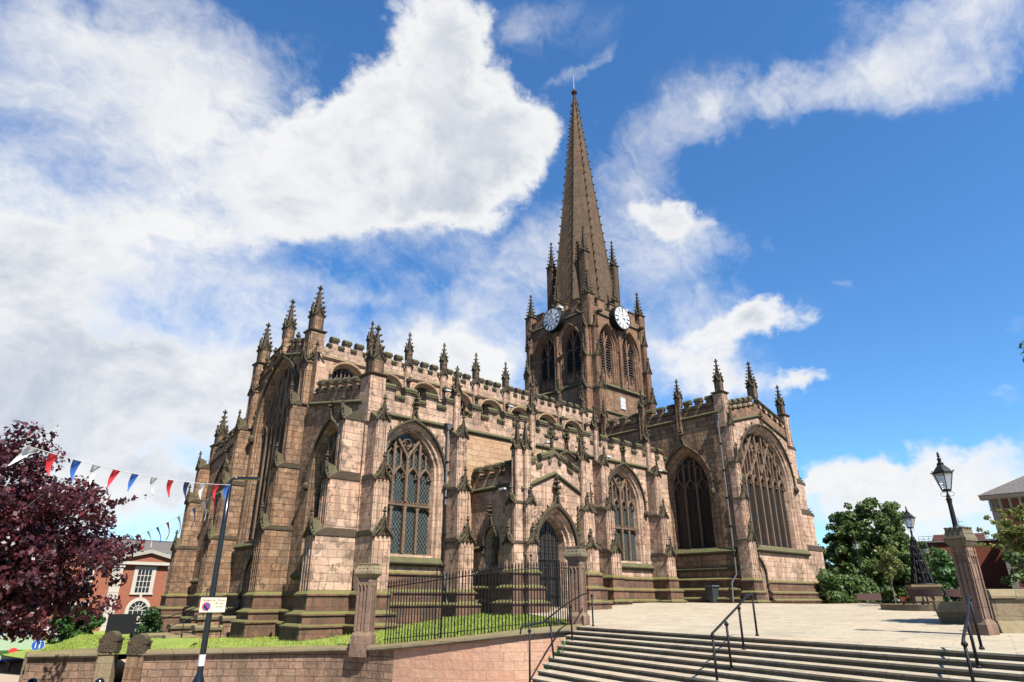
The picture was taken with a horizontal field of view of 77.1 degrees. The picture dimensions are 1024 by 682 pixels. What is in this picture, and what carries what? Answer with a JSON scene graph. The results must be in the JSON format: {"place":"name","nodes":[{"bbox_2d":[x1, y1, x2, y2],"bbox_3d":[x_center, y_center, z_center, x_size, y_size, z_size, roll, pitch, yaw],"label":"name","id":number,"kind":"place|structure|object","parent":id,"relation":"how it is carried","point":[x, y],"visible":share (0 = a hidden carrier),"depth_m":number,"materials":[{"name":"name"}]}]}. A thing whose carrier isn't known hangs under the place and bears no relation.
{"place":"outdoors","nodes":[
{"label":"outdoors","id":0,"kind":"place"},
{"bbox_2d":[0,659,125,681],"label":"street","id":1,"kind":"structure","parent":0,"point":[12,674],"depth_m":35.54,"materials":[{"name":"grey asphalt"}]},
{"bbox_2d":[4,660,22,670],"bbox_3d":[-26.981,17.702,35.521,0.520,0.900,1.800,-15,-26,33],"label":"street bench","id":2,"kind":"object","parent":1,"relation":"on","point":[8,665],"visible":0.3,"depth_m":34.89,"materials":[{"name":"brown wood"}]},
{"bbox_2d":[0,632,32,672],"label":"poster board","id":3,"kind":"object","parent":1,"relation":"on","point":[7,647],"visible":0.52,"depth_m":34.23,"materials":[{"name":"green plastic"}]},
{"bbox_2d":[27,678,37,681],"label":"bollard","id":4,"kind":"object","parent":1,"relation":"on","point":[32,680],"visible":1,"depth_m":16.84,"materials":[{"name":"black metal"}]},
{"bbox_2d":[0,557,85,663],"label":"shop building","id":5,"kind":"structure","parent":1,"relation":"on","point":[2,662],"depth_m":42.98,"materials":[{"name":"red brick"}]},
{"bbox_2d":[18,648,98,681],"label":"garden wall","id":6,"kind":"structure","parent":1,"relation":"on","point":[73,665],"depth_m":19.99,"materials":[{"name":"brown stone"}]},
{"bbox_2d":[0,420,146,643],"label":"copper tree","id":7,"kind":"object","parent":1,"relation":"on","point":[37,579],"visible":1,"depth_m":15.57,"materials":[{"name":"purple plant"}]},
{"bbox_2d":[46,604,105,643],"bbox_3d":[-25.015,16.942,36.470,2.517,3.909,2.754,-6,-23,16],"label":"bush","id":8,"kind":"object","parent":1,"relation":"on","point":[70,628],"visible":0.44,"depth_m":36.14,"materials":[{"name":"green plant"}]},
{"bbox_2d":[95,678,104,681],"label":"bollard","id":9,"kind":"object","parent":1,"relation":"on","point":[99,680],"visible":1,"depth_m":16.84,"materials":[{"name":"black metal"}]},
{"bbox_2d":[93,631,124,681],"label":"gate stone","id":10,"kind":"object","parent":1,"relation":"on","point":[110,646],"visible":1,"depth_m":20.38,"materials":[{"name":"brown stone"}]},
{"bbox_2d":[65,537,172,630],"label":"town hall","id":11,"kind":"structure","parent":1,"relation":"on","point":[141,590],"depth_m":56.14,"materials":[{"name":"red brick"}]},
{"bbox_2d":[124,594,149,630],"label":"window","id":12,"kind":"structure","parent":11,"relation":"in","point":[139,605],"depth_m":55.60,"materials":[{"name":"stone"}]},
{"bbox_2d":[129,566,156,594],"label":"window","id":13,"kind":"structure","parent":11,"relation":"in","point":[144,576],"depth_m":56.45,"materials":[{"name":"stone"}]},
{"bbox_2d":[122,633,152,681],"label":"gate stone","id":14,"kind":"object","parent":1,"relation":"on","point":[138,645],"visible":1,"depth_m":20.35,"materials":[{"name":"stone"}]},
{"bbox_2d":[192,477,259,681],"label":"lamp post","id":15,"kind":"object","parent":1,"relation":"on","point":[199,677],"visible":1,"depth_m":11.03,"materials":[{"name":"black metal"}]},
{"bbox_2d":[7,445,229,498],"bbox_3d":[-5.247,1.964,9.230,0.062,0.584,4.816,-1,-22,4],"label":"bunting","id":16,"kind":"object","parent":15,"relation":"hanging from","point":[50,459],"visible":1,"depth_m":8.43,"materials":[{"name":"multicoloured fabric"}]},
{"bbox_2d":[131,489,224,549],"bbox_3d":[-7.364,3.970,13.902,0.103,0.829,7.051,18,-28,-38],"label":"bunting","id":17,"kind":"object","parent":15,"relation":"hanging from","point":[194,509],"visible":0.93,"depth_m":13.02,"materials":[{"name":"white fabric"}]},
{"bbox_2d":[199,598,226,611],"bbox_3d":[-5.080,4.479,10.902,0.400,0.230,0.160,11,-24,-25],"label":"parking sign","id":18,"kind":"object","parent":15,"relation":"attached to","point":[212,604],"visible":1,"depth_m":10.86,"materials":[{"name":"white metal"}]},
{"bbox_2d":[140,624,585,681],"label":"garden wall","id":19,"kind":"structure","parent":1,"relation":"on","point":[502,656],"depth_m":19.95,"materials":[{"name":"brown stone"}]},
{"bbox_2d":[383,554,570,643],"bbox_3d":[-1.115,8.145,20.211,5.992,2.687,1.255,-1,-22,2],"label":"iron fence","id":20,"kind":"object","parent":19,"relation":"on","point":[488,573],"visible":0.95,"depth_m":19.99,"materials":[{"name":"black metal"}]},
{"bbox_2d":[155,75,827,640],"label":"church","id":21,"kind":"structure","parent":1,"relation":"on","point":[395,467],"depth_m":39.55,"materials":[{"name":"stone"}]},
{"bbox_2d":[249,367,296,539],"bbox_3d":[-14.210,6.477,38.932,0.270,10.399,5.366,19,-28,-39],"label":"window","id":22,"kind":"structure","parent":21,"relation":"in","point":[273,428],"depth_m":39.71,"materials":[{"name":"glass"}]},
{"bbox_2d":[315,431,337,519],"bbox_3d":[-9.235,7.755,32.372,0.280,6.753,2.972,19,-28,-39],"label":"window","id":23,"kind":"structure","parent":21,"relation":"in","point":[332,441],"depth_m":33.38,"materials":[{"name":"glass"}]},
{"bbox_2d":[332,368,353,378],"bbox_3d":[-10.090,2.736,38.399,1.610,2.543,0.230,19,-28,-39],"label":"window","id":24,"kind":"structure","parent":21,"relation":"in","point":[340,373],"depth_m":38.57,"materials":[{"name":"glass"}]},
{"bbox_2d":[386,434,431,553],"bbox_3d":[-5.296,7.424,31.786,3.101,5.846,0.280,19,-28,-39],"label":"window","id":25,"kind":"structure","parent":21,"relation":"in","point":[408,495],"depth_m":31.88,"materials":[{"name":"glass"}]},
{"bbox_2d":[416,388,426,399],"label":"window","id":26,"kind":"structure","parent":21,"relation":"in","point":[420,390],"depth_m":42.15,"materials":[{"name":"glass"}]},
{"bbox_2d":[450,396,465,415],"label":"window","id":27,"kind":"structure","parent":21,"relation":"in","point":[461,403],"depth_m":44.16,"materials":[{"name":"glass"}]},
{"bbox_2d":[481,404,491,414],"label":"window","id":28,"kind":"structure","parent":21,"relation":"in","point":[485,405],"depth_m":45.56,"materials":[{"name":"glass"}]},
{"bbox_2d":[491,533,497,565],"bbox_3d":[-0.771,10.352,31.964,0.250,1.615,0.606,19,-28,-39],"label":"window","id":29,"kind":"structure","parent":21,"relation":"in","point":[494,543],"depth_m":31.82,"materials":[{"name":"glass"}]},
{"bbox_2d":[512,411,520,421],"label":"window","id":30,"kind":"structure","parent":21,"relation":"in","point":[515,413],"depth_m":47.39,"materials":[{"name":"glass"}]},
{"bbox_2d":[539,418,549,429],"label":"window","id":31,"kind":"structure","parent":21,"relation":"in","point":[543,419],"depth_m":49.34,"materials":[{"name":"glass"}]},
{"bbox_2d":[541,339,554,392],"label":"belfry window","id":32,"kind":"structure","parent":21,"relation":"in","point":[548,383],"depth_m":60.24,"materials":[{"name":"stone"}]},
{"bbox_2d":[538,520,559,606],"bbox_3d":[1.732,11.185,31.952,1.840,4.520,0.060,19,-28,-39],"label":"door","id":33,"kind":"structure","parent":21,"relation":"in","point":[546,527],"depth_m":32.28,"materials":[{"name":"brown wood"}]},
{"bbox_2d":[566,330,581,384],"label":"belfry window","id":34,"kind":"structure","parent":21,"relation":"in","point":[574,371],"depth_m":58.02,"materials":[{"name":"stone"}]},
{"bbox_2d":[599,329,612,383],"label":"belfry window","id":35,"kind":"structure","parent":21,"relation":"in","point":[605,361],"depth_m":58.04,"materials":[{"name":"stone"}]},
{"bbox_2d":[608,473,636,560],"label":"window","id":36,"kind":"structure","parent":21,"relation":"in","point":[620,493],"depth_m":42.51,"materials":[{"name":"glass"}]},
{"bbox_2d":[620,397,625,409],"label":"vent window","id":37,"kind":"structure","parent":21,"relation":"in","point":[622,400],"depth_m":56.91,"materials":[{"name":"white plastic"}]},
{"bbox_2d":[622,338,634,390],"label":"belfry window","id":38,"kind":"structure","parent":21,"relation":"in","point":[627,359],"depth_m":59.96,"materials":[{"name":"stone"}]},
{"bbox_2d":[673,456,714,548],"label":"window","id":39,"kind":"structure","parent":21,"relation":"in","point":[691,487],"depth_m":44.66,"materials":[{"name":"glass"}]},
{"bbox_2d":[741,433,791,547],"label":"window","id":40,"kind":"structure","parent":21,"relation":"in","point":[764,484],"depth_m":46.20,"materials":[{"name":"stone"}]},
{"bbox_2d":[531,627,1023,681],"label":"terrace steps","id":41,"kind":"structure","parent":1,"relation":"on","point":[602,655],"depth_m":13.00,"materials":[{"name":"stone"}]},
{"bbox_2d":[519,593,593,681],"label":"handrail","id":42,"kind":"object","parent":41,"relation":"on","point":[547,618],"visible":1,"depth_m":17.05,"materials":[{"name":"black metal"}]},
{"bbox_2d":[546,598,662,669],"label":"weeds","id":43,"kind":"object","parent":41,"relation":"on","point":[558,651],"visible":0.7,"depth_m":17.27,"materials":[{"name":"green plant"}]},
{"bbox_2d":[710,593,758,680],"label":"handrail","id":44,"kind":"object","parent":41,"relation":"on","point":[726,624],"visible":0.94,"depth_m":13.09,"materials":[{"name":"black metal"}]},
{"bbox_2d":[961,594,984,681],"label":"handrail","id":45,"kind":"object","parent":41,"relation":"on","point":[964,643],"visible":1,"depth_m":10.26,"materials":[{"name":"black metal"}]},
{"bbox_2d":[3,631,199,659],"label":"grass bank","id":46,"kind":"structure","parent":0,"point":[172,642],"depth_m":26.14,"materials":[{"name":"green plant"}]},
{"bbox_2d":[31,639,44,649],"bbox_3d":[-24.720,16.384,33.270,0.600,1.750,0.121,14,-26,-31],"label":"traffic sign","id":47,"kind":"object","parent":46,"relation":"on","point":[35,645],"visible":0.74,"depth_m":33.45,"materials":[{"name":"blue metal"}]},
{"bbox_2d":[105,612,137,639],"bbox_3d":[-18.389,13.636,30.111,1.200,1.700,0.150,7,-23,-16],"label":"notice board","id":48,"kind":"object","parent":46,"relation":"on","point":[124,623],"visible":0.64,"depth_m":30.19,"materials":[{"name":"black metal"}]},
{"bbox_2d":[161,616,235,638],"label":"stepped wall","id":49,"kind":"structure","parent":46,"relation":"on","point":[221,630],"depth_m":31.62,"materials":[{"name":"stone"}]},
{"bbox_2d":[37,613,566,654],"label":"lawn","id":50,"kind":"structure","parent":0,"point":[241,641],"depth_m":25.01,"materials":[{"name":"green plant"}]},
{"bbox_2d":[129,606,163,636],"bbox_3d":[-18.598,14.800,32.957,1.315,2.267,1.715,-14,-26,32],"label":"conifer shrub","id":51,"kind":"object","parent":50,"relation":"on","point":[150,616],"visible":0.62,"depth_m":32.83,"materials":[{"name":"green plant"}]},
{"bbox_2d":[158,631,191,637],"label":"door steps","id":52,"kind":"structure","parent":50,"relation":"on","point":[187,632],"depth_m":32.50,"materials":[{"name":"beige stone"}]},
{"bbox_2d":[155,588,227,624],"bbox_3d":[-16.763,14.003,33.712,3.416,1.900,0.084,19,-28,-39],"label":"handrail","id":53,"kind":"object","parent":52,"relation":"on","point":[190,609],"visible":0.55,"depth_m":33.68,"materials":[{"name":"black metal"}]},
{"bbox_2d":[139,615,222,637],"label":"stepped wall","id":54,"kind":"structure","parent":50,"relation":"on","point":[177,628],"depth_m":33.22,"materials":[{"name":"stone"}]},
{"bbox_2d":[168,606,227,637],"bbox_3d":[-15.218,13.661,31.140,2.727,1.621,0.084,19,-28,-39],"label":"handrail","id":55,"kind":"object","parent":50,"relation":"on","point":[192,617],"visible":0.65,"depth_m":30.83,"materials":[{"name":"black metal"}]},
{"bbox_2d":[348,563,381,656],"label":"gate pier","id":56,"kind":"structure","parent":50,"relation":"on","point":[363,637],"depth_m":20.83,"materials":[{"name":"stone"}]},
{"bbox_2d":[0,0,1023,600],"label":"sky","id":57,"kind":"structure","parent":0,"point":[826,197],"materials":[{"name":"blue"}]},
{"bbox_2d":[529,602,1023,654],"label":"terrace paving","id":58,"kind":"structure","parent":0,"point":[865,624],"depth_m":20.26,"materials":[{"name":"beige stone"}]},
{"bbox_2d":[563,546,589,627],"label":"gate pier","id":59,"kind":"structure","parent":58,"relation":"on","point":[575,557],"depth_m":21.48,"materials":[{"name":"stone"}]},
{"bbox_2d":[704,585,719,602],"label":"wheelie bin","id":60,"kind":"object","parent":58,"relation":"on","point":[712,593],"visible":1,"depth_m":40.74,"materials":[{"name":"plastic"}]},
{"bbox_2d":[815,567,880,603],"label":"bush","id":61,"kind":"object","parent":58,"relation":"on","point":[839,588],"visible":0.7,"depth_m":45.66,"materials":[{"name":"green plant"}]},
{"bbox_2d":[852,537,865,592],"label":"lamp post","id":62,"kind":"object","parent":58,"relation":"on","point":[855,543],"visible":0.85,"depth_m":47.63,"materials":[{"name":"black metal"}]},
{"bbox_2d":[855,593,881,604],"bbox_3d":[21.839,15.835,38.901,2.200,1.000,0.900,-3,-22,7],"label":"bench","id":63,"kind":"object","parent":58,"relation":"on","point":[874,596],"visible":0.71,"depth_m":38.87,"materials":[{"name":"brown wood"}]},
{"bbox_2d":[821,497,939,603],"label":"broad tree","id":64,"kind":"object","parent":58,"relation":"on","point":[840,553],"visible":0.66,"depth_m":52.69,"materials":[{"name":"green plant"}]},
{"bbox_2d":[873,545,903,603],"bbox_3d":[20.595,12.987,34.733,1.316,3.745,1.525,5,-22,-11],"label":"sapling","id":65,"kind":"object","parent":58,"relation":"on","point":[886,562],"visible":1,"depth_m":34.87,"materials":[{"name":"green plant"}]},
{"bbox_2d":[880,604,933,610],"bbox_3d":[19.599,12.071,28.774,5.400,0.510,5.400,19,-28,-39],"label":"stone planter","id":66,"kind":"object","parent":58,"relation":"on","point":[913,607],"visible":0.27,"depth_m":27.80,"materials":[{"name":"beige stone"}]},
{"bbox_2d":[898,589,962,603],"bbox_3d":[18.575,10.972,27.551,3.599,0.620,1.193,-14,-26,31],"label":"curved bench","id":67,"kind":"object","parent":66,"relation":"on","point":[912,593],"visible":0.52,"depth_m":27.80,"materials":[{"name":"brown wood"}]},
{"bbox_2d":[901,506,942,603],"bbox_3d":[20.468,10.983,32.443,1.344,5.186,1.344,-7,-23,16],"label":"ornate lamp","id":68,"kind":"object","parent":58,"relation":"on","point":[918,563],"visible":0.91,"depth_m":32.10,"materials":[{"name":"metal"}]},
{"bbox_2d":[922,541,931,570],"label":"lamp post","id":69,"kind":"object","parent":58,"relation":"on","point":[925,548],"visible":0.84,"depth_m":49.43,"materials":[{"name":"black metal"}]},
{"bbox_2d":[927,546,961,600],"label":"cone tree","id":70,"kind":"object","parent":58,"relation":"on","point":[944,574],"visible":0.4,"depth_m":42.08,"materials":[{"name":"green plant"}]},
{"bbox_2d":[932,602,964,623],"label":"planter block","id":71,"kind":"structure","parent":58,"relation":"on","point":[950,612],"depth_m":18.97,"materials":[{"name":"stone"}]},
{"bbox_2d":[899,534,1014,600],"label":"brick building","id":72,"kind":"structure","parent":58,"relation":"on","point":[993,568],"depth_m":56.33,"materials":[{"name":"red brick"}]},
{"bbox_2d":[932,518,985,540],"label":"brick building","id":73,"kind":"structure","parent":58,"relation":"on","point":[941,536],"depth_m":67.08,"materials":[{"name":"red brick"}]},
{"bbox_2d":[943,526,999,635],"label":"gate pier","id":74,"kind":"structure","parent":58,"relation":"on","point":[961,541],"depth_m":15.32,"materials":[{"name":"stone"}]},
{"bbox_2d":[930,452,958,528],"bbox_3d":[10.940,3.741,16.169,0.545,1.929,0.564,-16,-27,35],"label":"lamp","id":75,"kind":"object","parent":74,"relation":"on","point":[942,473],"visible":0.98,"depth_m":16.13,"materials":[{"name":"black metal"}]},
{"bbox_2d":[975,503,1023,565],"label":"young tree","id":76,"kind":"object","parent":58,"relation":"on","point":[1011,533],"visible":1,"depth_m":23.16,"materials":[{"name":"green plant"}]},
{"bbox_2d":[978,476,1023,598],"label":"brick house","id":77,"kind":"structure","parent":58,"relation":"on","point":[1007,496],"depth_m":48.20,"materials":[{"name":"red brick"}]},
{"bbox_2d":[986,589,1023,632],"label":"boundary wall","id":78,"kind":"structure","parent":58,"relation":"on","point":[1008,615],"depth_m":15.53,"materials":[{"name":"stone"}]},
{"bbox_2d":[999,544,1023,586],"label":"laurel hedge","id":79,"kind":"object","parent":58,"relation":"on","point":[1017,575],"visible":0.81,"depth_m":25.42,"materials":[{"name":"green plant"}]},
{"bbox_2d":[1017,339,1023,362],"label":"overhanging tree","id":80,"kind":"object","parent":58,"relation":"on","point":[1020,345],"visible":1,"depth_m":19.06,"materials":[{"name":"green plant"}]}
]}

